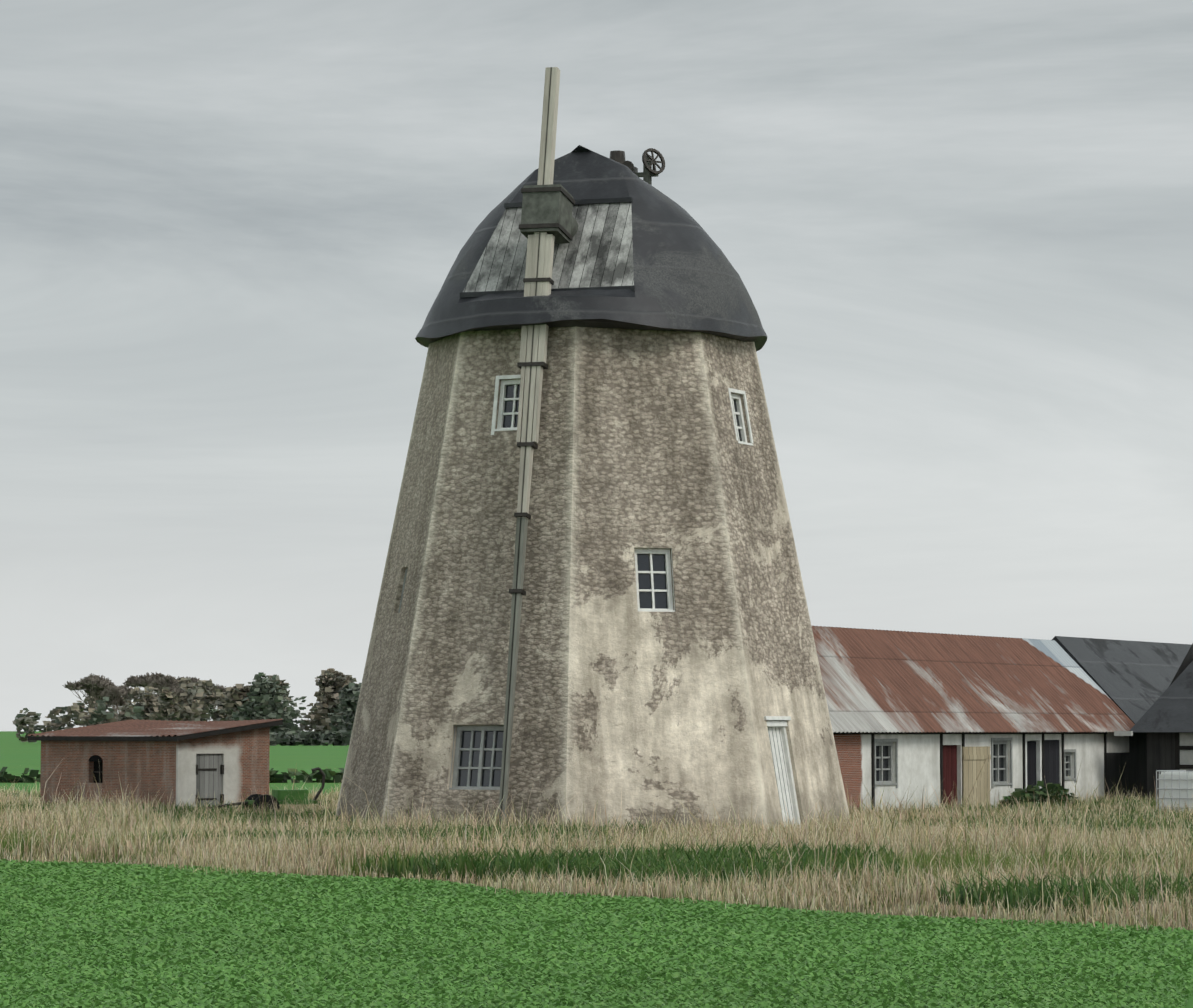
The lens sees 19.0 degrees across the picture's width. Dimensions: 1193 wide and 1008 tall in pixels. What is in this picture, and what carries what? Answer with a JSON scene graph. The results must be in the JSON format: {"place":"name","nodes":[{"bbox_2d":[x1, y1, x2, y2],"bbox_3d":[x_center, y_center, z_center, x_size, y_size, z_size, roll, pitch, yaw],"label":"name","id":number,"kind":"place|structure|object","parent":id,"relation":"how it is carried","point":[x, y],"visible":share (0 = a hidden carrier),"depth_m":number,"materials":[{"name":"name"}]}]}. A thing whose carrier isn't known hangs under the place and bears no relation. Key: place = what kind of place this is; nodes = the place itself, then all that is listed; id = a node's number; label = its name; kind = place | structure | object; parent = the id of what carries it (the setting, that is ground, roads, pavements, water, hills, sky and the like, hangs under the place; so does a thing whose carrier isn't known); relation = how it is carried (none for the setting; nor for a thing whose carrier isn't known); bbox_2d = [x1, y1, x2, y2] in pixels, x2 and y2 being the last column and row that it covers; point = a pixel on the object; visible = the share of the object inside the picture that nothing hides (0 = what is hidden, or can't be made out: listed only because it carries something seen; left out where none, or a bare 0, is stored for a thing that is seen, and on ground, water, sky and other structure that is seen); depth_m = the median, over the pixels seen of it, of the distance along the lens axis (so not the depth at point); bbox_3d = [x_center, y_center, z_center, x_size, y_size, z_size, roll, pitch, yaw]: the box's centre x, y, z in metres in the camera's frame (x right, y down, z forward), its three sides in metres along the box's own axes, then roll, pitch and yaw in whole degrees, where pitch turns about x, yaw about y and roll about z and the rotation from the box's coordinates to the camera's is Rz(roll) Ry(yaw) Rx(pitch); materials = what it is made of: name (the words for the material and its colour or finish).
{"place":"outdoors","nodes":[
{"label":"outdoors","id":0,"kind":"place"},
{"bbox_2d":[0,731,1192,1007],"bbox_3d":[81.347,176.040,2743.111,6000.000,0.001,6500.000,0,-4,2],"label":"ground","id":1,"kind":"structure","parent":0,"point":[18,757],"depth_m":222.08,"materials":[{"name":"green plant"}]},
{"bbox_2d":[62,672,225,722],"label":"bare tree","id":2,"kind":"object","parent":1,"relation":"on","point":[159,681],"depth_m":539.66,"materials":[{"name":"plant"}]},
{"bbox_2d":[40,722,269,810],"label":"shed walls","id":3,"kind":"structure","parent":1,"relation":"on","point":[151,768],"depth_m":81.42,"materials":[{"name":"red brick"}]},
{"bbox_2d":[27,719,282,740],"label":"shed roof","id":4,"kind":"structure","parent":3,"relation":"on","point":[143,730],"depth_m":82.36,"materials":[{"name":"brown metal"}]},
{"bbox_2d":[89,754,223,809],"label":"brick shed door and window","id":5,"kind":"structure","parent":3,"relation":"in","point":[209,770],"depth_m":80.88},
{"bbox_2d":[206,767,325,812],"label":"farm equipment","id":6,"kind":"object","parent":1,"relation":"on","point":[280,796],"visible":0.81,"depth_m":78.75,"materials":[{"name":"paint"}]},
{"bbox_2d":[204,695,336,743],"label":"tree trunks","id":7,"kind":"object","parent":1,"relation":"on","point":[332,699],"visible":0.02,"depth_m":522.29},
{"bbox_2d":[0,668,1080,809],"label":"trees","id":8,"kind":"object","parent":1,"relation":"on","point":[260,698],"visible":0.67,"depth_m":510.36,"materials":[{"name":"green plant"}]},
{"bbox_2d":[335,326,849,831],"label":"mill tower","id":9,"kind":"structure","parent":1,"relation":"on","point":[667,664],"depth_m":66.75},
{"bbox_2d":[415,145,766,351],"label":"windmill cap","id":10,"kind":"object","parent":9,"relation":"on","point":[663,254],"visible":0.79,"depth_m":68.33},
{"bbox_2d":[460,197,634,297],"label":"hatch frame","id":11,"kind":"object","parent":10,"relation":"attached to","point":[577,202],"depth_m":68.22,"materials":[{"name":"grey wood"}]},
{"bbox_2d":[519,184,577,243],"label":"windmill hub","id":12,"kind":"object","parent":10,"relation":"attached to","point":[547,209],"visible":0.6,"depth_m":67.54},
{"bbox_2d":[498,67,559,824],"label":"windmill sail stock","id":13,"kind":"object","parent":12,"relation":"attached to","point":[537,281],"visible":0.92,"depth_m":66.80,"materials":[{"name":"beige wood"}]},
{"bbox_2d":[610,148,664,184],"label":"mill fantail remains","id":14,"kind":"object","parent":10,"relation":"on","point":[648,173],"visible":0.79,"depth_m":73.66,"materials":[{"name":"grey metal"}]},
{"bbox_2d":[0,859,1192,1007],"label":"field crop leaves","id":15,"kind":"object","parent":1,"relation":"on","point":[81,934],"visible":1,"depth_m":31.43,"materials":[{"name":"green plant"}]},
{"bbox_2d":[0,724,1192,931],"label":"tall dry grass","id":16,"kind":"structure","parent":1,"relation":"on","point":[967,849],"depth_m":52.71,"materials":[{"name":"beige plant"}]},
{"bbox_2d":[0,790,1192,915],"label":"green grass patches","id":17,"kind":"object","parent":1,"relation":"on","point":[525,862],"visible":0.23,"depth_m":48.15,"materials":[{"name":"green plant"}]},
{"bbox_2d":[834,732,1146,812],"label":"farm wing walls","id":18,"kind":"structure","parent":1,"relation":"on","point":[919,760],"depth_m":80.88,"materials":[{"name":"white paint"}]},
{"bbox_2d":[833,732,1106,808],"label":"farm wing joinery and timber","id":19,"kind":"object","parent":18,"relation":"in","point":[976,771],"visible":0.69,"depth_m":81.14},
{"bbox_2d":[812,626,1134,732],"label":"barn roof","id":20,"kind":"structure","parent":18,"relation":"on","point":[880,681],"depth_m":82.44,"materials":[{"name":"brown metal"}]},
{"bbox_2d":[1146,643,1192,801],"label":"farm barn walls","id":21,"kind":"structure","parent":1,"relation":"on","point":[1169,750],"depth_m":87.55,"materials":[{"name":"black wood"}]},
{"bbox_2d":[1114,661,1192,735],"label":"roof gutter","id":22,"kind":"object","parent":21,"relation":"on","point":[1170,709],"depth_m":88.05,"materials":[{"name":"grey metal"}]},
{"bbox_2d":[1156,770,1192,812],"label":"water tank","id":23,"kind":"object","parent":1,"relation":"on","point":[1179,784],"visible":0.69,"depth_m":76.04,"materials":[{"name":"white plastic"}]},
{"bbox_2d":[0,0,1192,730],"label":"sky","id":24,"kind":"structure","parent":0,"point":[958,234],"materials":[{"name":"grey"}]},
{"bbox_2d":[1052,636,1190,723],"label":"felt roof","id":25,"kind":"structure","parent":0,"point":[1132,680],"depth_m":93.35,"materials":[{"name":"grey"}]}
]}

